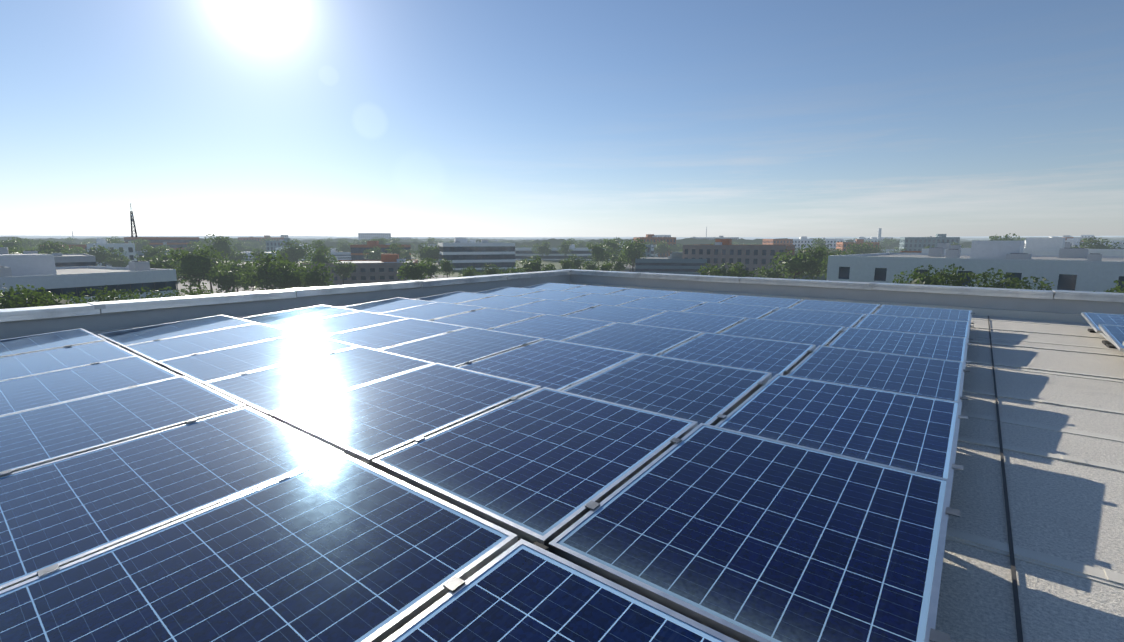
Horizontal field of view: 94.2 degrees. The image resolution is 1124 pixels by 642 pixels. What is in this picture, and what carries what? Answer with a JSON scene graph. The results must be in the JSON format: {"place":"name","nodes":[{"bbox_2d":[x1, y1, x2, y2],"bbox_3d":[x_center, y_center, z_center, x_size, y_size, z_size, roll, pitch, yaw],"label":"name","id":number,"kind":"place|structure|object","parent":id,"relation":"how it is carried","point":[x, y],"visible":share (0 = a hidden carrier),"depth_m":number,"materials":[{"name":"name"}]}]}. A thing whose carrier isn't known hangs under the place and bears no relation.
{"place":"outdoors","nodes":[
{"label":"outdoors","id":0,"kind":"place"},
{"bbox_2d":[8,247,95,266],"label":"building","id":1,"kind":"structure","parent":0,"point":[38,256],"depth_m":153.96,"materials":[{"name":"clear glass"}]},
{"bbox_2d":[86,238,136,267],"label":"white building","id":2,"kind":"structure","parent":0,"point":[129,248],"depth_m":252.44,"materials":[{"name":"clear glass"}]},
{"bbox_2d":[300,254,417,282],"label":"building","id":3,"kind":"structure","parent":0,"point":[373,271],"depth_m":178.16,"materials":[{"name":"brick"}]},
{"bbox_2d":[138,253,825,295],"bbox_3d":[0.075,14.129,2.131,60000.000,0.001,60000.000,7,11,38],"label":"ground","id":4,"kind":"structure","parent":0,"point":[556,264],"depth_m":220.06,"materials":[{"name":"plant"}]},
{"bbox_2d":[0,283,62,308],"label":"bush","id":5,"kind":"object","parent":4,"relation":"on","point":[3,299],"visible":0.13,"depth_m":54.92,"materials":[{"name":"green plant"}]},
{"bbox_2d":[4,287,97,308],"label":"bush","id":6,"kind":"object","parent":4,"relation":"on","point":[51,301],"visible":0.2,"depth_m":54.77,"materials":[{"name":"green plant"}]},
{"bbox_2d":[0,254,178,306],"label":"long white building","id":7,"kind":"structure","parent":4,"relation":"on","point":[76,280],"depth_m":73.48,"materials":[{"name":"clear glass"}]},
{"bbox_2d":[80,245,110,265],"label":"tree","id":8,"kind":"object","parent":4,"relation":"on","point":[99,256],"visible":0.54,"depth_m":218.88,"materials":[{"name":"green plant"}]},
{"bbox_2d":[76,285,158,303],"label":"bush","id":9,"kind":"object","parent":4,"relation":"on","point":[112,296],"visible":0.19,"depth_m":60.55,"materials":[{"name":"green plant"}]},
{"bbox_2d":[134,245,166,263],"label":"tree","id":10,"kind":"object","parent":4,"relation":"on","point":[150,252],"visible":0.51,"depth_m":201.71,"materials":[{"name":"green plant"}]},
{"bbox_2d":[130,255,179,269],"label":"tree","id":11,"kind":"object","parent":4,"relation":"on","point":[162,264],"visible":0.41,"depth_m":132.28,"materials":[{"name":"green plant"}]},
{"bbox_2d":[124,237,199,251],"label":"building","id":12,"kind":"structure","parent":4,"relation":"on","point":[175,243],"depth_m":396.33,"materials":[{"name":"brick"}]},
{"bbox_2d":[152,284,212,297],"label":"bush","id":13,"kind":"object","parent":4,"relation":"on","point":[192,292],"visible":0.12,"depth_m":69.04,"materials":[{"name":"green plant"}]},
{"bbox_2d":[168,245,230,292],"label":"tree","id":14,"kind":"object","parent":4,"relation":"on","point":[198,266],"visible":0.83,"depth_m":120.90,"materials":[{"name":"green plant"}]},
{"bbox_2d":[202,233,241,262],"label":"tree","id":15,"kind":"object","parent":4,"relation":"on","point":[221,245],"visible":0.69,"depth_m":240.12,"materials":[{"name":"green plant"}]},
{"bbox_2d":[202,266,245,293],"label":"tree","id":16,"kind":"object","parent":4,"relation":"on","point":[224,280],"visible":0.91,"depth_m":116.78,"materials":[{"name":"green plant"}]},
{"bbox_2d":[234,250,304,290],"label":"tree","id":17,"kind":"object","parent":4,"relation":"on","point":[262,269],"visible":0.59,"depth_m":111.04,"materials":[{"name":"green plant"}]},
{"bbox_2d":[259,259,308,290],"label":"tree","id":18,"kind":"object","parent":4,"relation":"on","point":[285,278],"visible":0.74,"depth_m":104.78,"materials":[{"name":"green plant"}]},
{"bbox_2d":[279,239,315,262],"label":"tree","id":19,"kind":"object","parent":4,"relation":"on","point":[299,251],"visible":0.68,"depth_m":242.79,"materials":[{"name":"green plant"}]},
{"bbox_2d":[293,261,333,287],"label":"tree","id":20,"kind":"object","parent":4,"relation":"on","point":[314,278],"visible":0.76,"depth_m":105.90,"materials":[{"name":"green plant"}]},
{"bbox_2d":[302,246,339,262],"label":"tree","id":21,"kind":"object","parent":4,"relation":"on","point":[318,257],"visible":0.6,"depth_m":178.42,"materials":[{"name":"green plant"}]},
{"bbox_2d":[330,261,357,284],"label":"tree","id":22,"kind":"object","parent":4,"relation":"on","point":[344,270],"visible":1,"depth_m":164.16,"materials":[{"name":"green plant"}]},
{"bbox_2d":[350,241,410,259],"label":"building","id":23,"kind":"structure","parent":4,"relation":"on","point":[357,251],"depth_m":342.90,"materials":[{"name":"concrete"}]},
{"bbox_2d":[385,243,405,259],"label":"tree","id":24,"kind":"object","parent":4,"relation":"on","point":[395,253],"visible":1,"depth_m":278.82,"materials":[{"name":"green plant"}]},
{"bbox_2d":[397,259,432,280],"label":"tree","id":25,"kind":"object","parent":4,"relation":"on","point":[413,271],"visible":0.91,"depth_m":141.76,"materials":[{"name":"green plant"}]},
{"bbox_2d":[438,238,515,269],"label":"white office building","id":26,"kind":"structure","parent":4,"relation":"on","point":[460,253],"depth_m":255.60,"materials":[{"name":"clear glass"}]},
{"bbox_2d":[0,237,988,243],"bbox_3d":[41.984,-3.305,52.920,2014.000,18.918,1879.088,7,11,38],"label":"tree belt","id":27,"kind":"object","parent":4,"relation":"on","point":[77,241],"visible":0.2,"depth_m":843.92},
{"bbox_2d":[10,238,1010,253],"bbox_3d":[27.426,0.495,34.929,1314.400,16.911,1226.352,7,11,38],"label":"buildings","id":28,"kind":"structure","parent":4,"relation":"on","point":[555,243],"depth_m":589.61,"materials":[{"name":"concrete"}]},
{"bbox_2d":[514,255,548,272],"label":"tree","id":29,"kind":"object","parent":4,"relation":"on","point":[532,266],"visible":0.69,"depth_m":167.36,"materials":[{"name":"green plant"}]},
{"bbox_2d":[0,235,1066,237],"bbox_3d":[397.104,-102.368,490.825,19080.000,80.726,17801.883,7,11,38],"label":"tree belt","id":30,"kind":"object","parent":4,"relation":"on","point":[418,237],"visible":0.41,"depth_m":7807.93,"materials":[{"name":"plant"}]},
{"bbox_2d":[10,236,1123,239],"bbox_3d":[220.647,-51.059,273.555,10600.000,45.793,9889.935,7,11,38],"label":"tree belt","id":31,"kind":"object","parent":4,"relation":"on","point":[584,238],"visible":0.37,"depth_m":4637.41,"materials":[{"name":"plant"}]},
{"bbox_2d":[23,237,1123,241],"bbox_3d":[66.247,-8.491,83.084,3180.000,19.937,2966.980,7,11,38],"label":"tree belt","id":32,"kind":"object","parent":4,"relation":"on","point":[446,239],"visible":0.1,"depth_m":1337.52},
{"bbox_2d":[28,237,1123,239],"bbox_3d":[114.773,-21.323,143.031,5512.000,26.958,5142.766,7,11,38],"label":"tree belt","id":33,"kind":"object","parent":4,"relation":"on","point":[613,238],"visible":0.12,"depth_m":2132.26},
{"bbox_2d":[515,244,653,259],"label":"long white building","id":34,"kind":"structure","parent":4,"relation":"on","point":[580,252],"depth_m":377.67,"materials":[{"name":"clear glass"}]},
{"bbox_2d":[586,241,611,265],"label":"tree","id":35,"kind":"object","parent":4,"relation":"on","point":[598,253],"visible":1,"depth_m":232.88,"materials":[{"name":"green plant"}]},
{"bbox_2d":[618,238,647,271],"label":"tree","id":36,"kind":"object","parent":4,"relation":"on","point":[631,252],"visible":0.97,"depth_m":227.99,"materials":[{"name":"green plant"}]},
{"bbox_2d":[633,234,675,256],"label":"building","id":37,"kind":"structure","parent":4,"relation":"on","point":[669,240],"depth_m":452.80,"materials":[{"name":"concrete"}]},
{"bbox_2d":[635,252,706,273],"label":"building","id":38,"kind":"structure","parent":4,"relation":"on","point":[674,263],"depth_m":224.75,"materials":[{"name":"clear glass"}]},
{"bbox_2d":[696,262,738,276],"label":"tree","id":39,"kind":"object","parent":4,"relation":"on","point":[713,270],"visible":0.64,"depth_m":123.50,"materials":[{"name":"green plant"}]},
{"bbox_2d":[682,239,794,275],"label":"brick building","id":40,"kind":"structure","parent":4,"relation":"on","point":[719,252],"depth_m":216.90,"materials":[{"name":"brick"}]},
{"bbox_2d":[754,262,787,278],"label":"tree","id":41,"kind":"object","parent":4,"relation":"on","point":[770,273],"visible":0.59,"depth_m":128.53,"materials":[{"name":"green plant"}]},
{"bbox_2d":[771,249,820,279],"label":"tree","id":42,"kind":"object","parent":4,"relation":"on","point":[798,265],"visible":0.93,"depth_m":143.68,"materials":[{"name":"green plant"}]},
{"bbox_2d":[797,243,827,279],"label":"tree","id":43,"kind":"object","parent":4,"relation":"on","point":[819,253],"visible":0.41,"depth_m":145.90,"materials":[{"name":"green plant"}]},
{"bbox_2d":[793,236,842,249],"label":"building","id":44,"kind":"structure","parent":4,"relation":"on","point":[797,243],"depth_m":526.51,"materials":[{"name":"concrete"}]},
{"bbox_2d":[899,234,959,250],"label":"building","id":45,"kind":"structure","parent":4,"relation":"on","point":[916,243],"depth_m":418.60,"materials":[{"name":"grey concrete"}]},
{"bbox_2d":[892,263,967,286],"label":"tree","id":46,"kind":"object","parent":4,"relation":"on","point":[941,276],"visible":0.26,"depth_m":64.55,"materials":[{"name":"green plant"}]},
{"bbox_2d":[954,268,1053,289],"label":"tree","id":47,"kind":"object","parent":4,"relation":"on","point":[1000,284],"visible":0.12,"depth_m":62.82,"materials":[{"name":"green plant"}]},
{"bbox_2d":[922,238,1123,255],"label":"building","id":48,"kind":"structure","parent":4,"relation":"on","point":[1036,246],"depth_m":116.63,"materials":[{"name":"white concrete"}]},
{"bbox_2d":[0,0,1123,236],"label":"sky","id":49,"kind":"structure","parent":0,"point":[400,118],"materials":[{"name":"blue"}]},
{"bbox_2d":[826,241,1123,292],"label":"white building","id":50,"kind":"structure","parent":0,"point":[1076,265],"depth_m":74.61,"materials":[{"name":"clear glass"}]},
{"bbox_2d":[987,233,1021,247],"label":"tree","id":51,"kind":"object","parent":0,"point":[997,242],"visible":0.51,"depth_m":248.95,"materials":[{"name":"green plant"}]},
{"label":"building walls","id":52,"kind":"object","parent":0,"visible":0},
{"bbox_2d":[348,315,1123,641],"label":"roof deck","id":53,"kind":"structure","parent":52,"relation":"on","point":[1068,511],"depth_m":2.68,"materials":[{"name":"concrete"}]},
{"bbox_2d":[0,328,105,357],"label":"solar panel","id":54,"kind":"object","parent":53,"relation":"on","point":[37,343],"visible":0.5,"depth_m":5.46,"materials":[{"name":"blue glass"}]},
{"bbox_2d":[0,341,137,380],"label":"solar panel","id":55,"kind":"object","parent":53,"relation":"on","point":[30,364],"visible":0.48,"depth_m":4.71,"materials":[{"name":"blue glass"}]},
{"bbox_2d":[0,356,180,415],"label":"solar panel","id":56,"kind":"object","parent":53,"relation":"on","point":[22,394],"visible":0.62,"depth_m":3.93,"materials":[{"name":"blue glass"}]},
{"bbox_2d":[0,376,245,475],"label":"solar panel","id":57,"kind":"object","parent":53,"relation":"on","point":[38,436],"visible":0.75,"depth_m":3.13,"materials":[{"name":"blue glass"}]},
{"bbox_2d":[0,407,343,590],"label":"solar panel","id":58,"kind":"object","parent":53,"relation":"on","point":[55,515],"visible":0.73,"depth_m":2.33,"materials":[{"name":"blue glass"}]},
{"bbox_2d":[97,315,256,348],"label":"solar panel","id":59,"kind":"object","parent":53,"relation":"on","point":[122,338],"visible":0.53,"depth_m":6.34,"materials":[{"name":"blue glass"}]},
{"bbox_2d":[123,323,300,364],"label":"solar panel","id":60,"kind":"object","parent":53,"relation":"on","point":[174,347],"visible":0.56,"depth_m":5.61,"materials":[{"name":"blue glass"}]},
{"bbox_2d":[157,333,358,384],"bbox_3d":[-2.850,0.401,4.984,1.185,0.263,1.453,7,11,38],"label":"solar panel","id":61,"kind":"object","parent":53,"relation":"on","point":[207,367],"visible":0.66,"depth_m":4.88,"materials":[{"name":"blue glass"}]},
{"bbox_2d":[0,454,517,641],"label":"solar panel","id":62,"kind":"object","parent":53,"relation":"on","point":[343,548],"visible":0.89,"depth_m":1.70,"materials":[{"name":"blue glass"}]},
{"bbox_2d":[240,305,358,326],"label":"solar panel","id":63,"kind":"object","parent":53,"relation":"on","point":[275,319],"visible":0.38,"depth_m":7.53,"materials":[{"name":"blue glass"}]},
{"bbox_2d":[203,346,434,416],"bbox_3d":[-1.929,0.513,4.264,1.185,0.263,1.453,7,11,38],"label":"solar panel","id":64,"kind":"object","parent":53,"relation":"on","point":[267,391],"visible":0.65,"depth_m":4.14,"materials":[{"name":"blue glass"}]},
{"bbox_2d":[276,311,408,336],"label":"solar panel","id":65,"kind":"object","parent":53,"relation":"on","point":[327,326],"visible":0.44,"depth_m":6.79,"materials":[{"name":"blue glass"}]},
{"bbox_2d":[340,297,435,312],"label":"solar panel","id":66,"kind":"object","parent":53,"relation":"on","point":[387,305],"visible":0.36,"depth_m":8.67,"materials":[{"name":"blue glass"}]},
{"bbox_2d":[323,318,468,349],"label":"solar panel","id":67,"kind":"object","parent":53,"relation":"on","point":[386,335],"visible":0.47,"depth_m":6.07,"materials":[{"name":"blue glass"}]},
{"bbox_2d":[270,363,540,471],"bbox_3d":[-1.004,0.620,3.544,1.185,0.263,1.453,7,11,38],"label":"solar panel","id":68,"kind":"object","parent":53,"relation":"on","point":[369,422],"visible":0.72,"depth_m":3.39,"materials":[{"name":"blue glass"}]},
{"bbox_2d":[379,302,486,320],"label":"solar panel","id":69,"kind":"object","parent":53,"relation":"on","point":[432,311],"visible":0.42,"depth_m":7.93,"materials":[{"name":"blue glass"}]},
{"bbox_2d":[416,291,497,303],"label":"solar panel","id":70,"kind":"object","parent":53,"relation":"on","point":[457,297],"visible":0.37,"depth_m":9.78,"materials":[{"name":"blue glass"}]},
{"bbox_2d":[381,327,543,366],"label":"solar panel","id":71,"kind":"object","parent":53,"relation":"on","point":[461,347],"visible":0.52,"depth_m":5.33,"materials":[{"name":"blue glass"}]},
{"bbox_2d":[430,308,544,329],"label":"solar panel","id":72,"kind":"object","parent":53,"relation":"on","point":[488,318],"visible":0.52,"depth_m":7.21,"materials":[{"name":"blue glass"}]},
{"bbox_2d":[458,295,545,308],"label":"solar panel","id":73,"kind":"object","parent":53,"relation":"on","point":[501,302],"visible":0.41,"depth_m":9.07,"materials":[{"name":"blue glass"}]},
{"bbox_2d":[475,287,544,295],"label":"solar panel","id":74,"kind":"object","parent":53,"relation":"on","point":[511,291],"visible":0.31,"depth_m":10.92,"materials":[{"name":"blue glass"}]},
{"bbox_2d":[372,387,697,547],"bbox_3d":[-0.081,0.733,2.822,1.185,0.263,1.453,7,11,38],"label":"solar panel","id":75,"kind":"object","parent":53,"relation":"on","point":[545,466],"visible":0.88,"depth_m":2.63,"materials":[{"name":"blue glass"}]},
{"bbox_2d":[458,339,641,390],"bbox_3d":[-0.125,0.456,4.638,1.185,0.263,1.453,7,11,38],"label":"solar panel","id":76,"kind":"object","parent":53,"relation":"on","point":[555,364],"visible":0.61,"depth_m":4.61,"materials":[{"name":"blue glass"}]},
{"bbox_2d":[489,314,615,340],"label":"solar panel","id":77,"kind":"object","parent":53,"relation":"on","point":[555,327],"visible":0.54,"depth_m":6.49,"materials":[{"name":"blue glass"}]},
{"bbox_2d":[504,299,601,315],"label":"solar panel","id":78,"kind":"object","parent":53,"relation":"on","point":[555,307],"visible":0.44,"depth_m":8.33,"materials":[{"name":"blue glass"}]},
{"bbox_2d":[515,290,591,300],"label":"solar panel","id":79,"kind":"object","parent":53,"relation":"on","point":[555,295],"visible":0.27,"depth_m":10.20,"materials":[{"name":"blue glass"}]},
{"bbox_2d":[522,283,584,290],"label":"solar panel","id":80,"kind":"object","parent":53,"relation":"on","point":[555,286],"visible":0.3,"depth_m":12.03,"materials":[{"name":"blue glass"}]},
{"bbox_2d":[382,539,738,641],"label":"solar panel","id":81,"kind":"object","parent":53,"relation":"on","point":[521,590],"visible":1,"depth_m":1.48,"materials":[{"name":"blue glass"}]},
{"bbox_2d":[0,269,1123,339],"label":"parapet wall","id":82,"kind":"structure","parent":53,"relation":"on","point":[95,318],"depth_m":9.06,"materials":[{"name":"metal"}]},
{"bbox_2d":[562,285,629,293],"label":"solar panel","id":83,"kind":"object","parent":53,"relation":"on","point":[596,289],"visible":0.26,"depth_m":11.31,"materials":[{"name":"blue glass"}]},
{"bbox_2d":[564,293,644,305],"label":"solar panel","id":84,"kind":"object","parent":53,"relation":"on","point":[606,299],"visible":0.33,"depth_m":9.48,"materials":[{"name":"blue glass"}]},
{"bbox_2d":[564,305,665,323],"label":"solar panel","id":85,"kind":"object","parent":53,"relation":"on","point":[621,314],"visible":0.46,"depth_m":7.63,"materials":[{"name":"blue glass"}]},
{"bbox_2d":[563,322,703,355],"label":"solar panel","id":86,"kind":"object","parent":53,"relation":"on","point":[646,339],"visible":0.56,"depth_m":5.75,"materials":[{"name":"blue glass"}]},
{"bbox_2d":[610,288,679,297],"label":"solar panel","id":87,"kind":"object","parent":53,"relation":"on","point":[645,293],"visible":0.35,"depth_m":10.60,"materials":[{"name":"blue glass"}]},
{"bbox_2d":[618,297,705,311],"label":"solar panel","id":88,"kind":"object","parent":53,"relation":"on","point":[663,304],"visible":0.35,"depth_m":8.74,"materials":[{"name":"blue glass"}]},
{"bbox_2d":[561,353,771,425],"bbox_3d":[0.786,0.563,3.912,1.185,0.263,1.453,7,11,38],"label":"solar panel","id":89,"kind":"object","parent":53,"relation":"on","point":[707,393],"visible":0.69,"depth_m":3.86,"materials":[{"name":"blue glass"}]},
{"bbox_2d":[634,311,746,333],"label":"solar panel","id":90,"kind":"object","parent":53,"relation":"on","point":[708,323],"visible":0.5,"depth_m":6.89,"materials":[{"name":"blue glass"}]},
{"bbox_2d":[661,291,736,302],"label":"solar panel","id":91,"kind":"object","parent":53,"relation":"on","point":[705,297],"visible":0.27,"depth_m":9.87,"materials":[{"name":"blue glass"}]},
{"bbox_2d":[682,302,778,318],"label":"solar panel","id":92,"kind":"object","parent":53,"relation":"on","point":[742,310],"visible":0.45,"depth_m":8.03,"materials":[{"name":"blue glass"}]},
{"bbox_2d":[658,332,815,391],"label":"solar panel","id":93,"kind":"object","parent":53,"relation":"on","point":[774,357],"visible":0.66,"depth_m":5.01,"materials":[{"name":"blue glass"}]},
{"bbox_2d":[548,423,960,641],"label":"solar panel","id":94,"kind":"object","parent":53,"relation":"on","point":[739,536],"visible":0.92,"depth_m":1.91,"materials":[{"name":"blue glass"}]},
{"bbox_2d":[719,295,802,307],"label":"solar panel","id":95,"kind":"object","parent":53,"relation":"on","point":[766,301],"visible":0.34,"depth_m":9.15,"materials":[{"name":"blue glass"}]},
{"bbox_2d":[719,318,844,347],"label":"solar panel","id":96,"kind":"object","parent":53,"relation":"on","point":[817,335],"visible":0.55,"depth_m":6.16,"materials":[{"name":"blue glass"}]},
{"bbox_2d":[760,308,865,328],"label":"solar panel","id":97,"kind":"object","parent":53,"relation":"on","point":[845,319],"visible":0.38,"depth_m":7.30,"materials":[{"name":"blue glass"}]},
{"bbox_2d":[790,299,880,314],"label":"solar panel","id":98,"kind":"object","parent":53,"relation":"on","point":[849,307],"visible":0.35,"depth_m":8.41,"materials":[{"name":"blue glass"}]},
{"bbox_2d":[715,374,967,498],"bbox_3d":[1.713,0.679,3.191,1.185,0.263,1.453,7,11,38],"label":"solar panel","id":99,"kind":"object","parent":53,"relation":"on","point":[915,433],"visible":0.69,"depth_m":3.12,"materials":[{"name":"blue glass"}]},
{"bbox_2d":[787,345,969,401],"bbox_3d":[2.590,0.506,4.293,1.185,0.263,1.453,7,11,38],"label":"solar panel","id":100,"kind":"object","parent":53,"relation":"on","point":[927,377],"visible":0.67,"depth_m":4.29,"materials":[{"name":"blue glass"}]},
{"bbox_2d":[829,327,971,373],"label":"solar panel","id":101,"kind":"object","parent":53,"relation":"on","point":[926,345],"visible":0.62,"depth_m":5.44,"materials":[{"name":"blue glass"}]},
{"bbox_2d":[854,314,973,347],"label":"solar panel","id":102,"kind":"object","parent":53,"relation":"on","point":[953,328],"visible":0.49,"depth_m":6.57,"materials":[{"name":"blue glass"}]},
{"bbox_2d":[874,304,974,326],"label":"solar panel","id":103,"kind":"object","parent":53,"relation":"on","point":[932,313],"visible":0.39,"depth_m":7.71,"materials":[{"name":"blue glass"}]},
{"bbox_2d":[988,316,1022,641],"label":"cable","id":104,"kind":"object","parent":53,"relation":"on","point":[1016,600],"visible":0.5,"depth_m":2.33,"materials":[{"name":"rubber"}]},
{"bbox_2d":[946,318,1123,588],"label":"roof seams","id":105,"kind":"object","parent":53,"relation":"on","point":[1071,431],"depth_m":3.66,"materials":[{"name":"metal"}]},
{"bbox_2d":[946,327,1123,585],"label":"mount base strips","id":106,"kind":"object","parent":53,"relation":"on","point":[1111,576],"visible":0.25,"depth_m":3.05,"materials":[{"name":"grey"}]},
{"bbox_2d":[1081,312,1123,344],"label":"solar panel","id":107,"kind":"object","parent":53,"relation":"on","point":[1094,320],"visible":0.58,"depth_m":7.04,"materials":[{"name":"blue glass"}]},
{"bbox_2d":[1098,324,1123,352],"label":"solar panel","id":108,"kind":"object","parent":53,"relation":"on","point":[1114,334],"visible":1,"depth_m":6.04,"materials":[{"name":"blue glass"}]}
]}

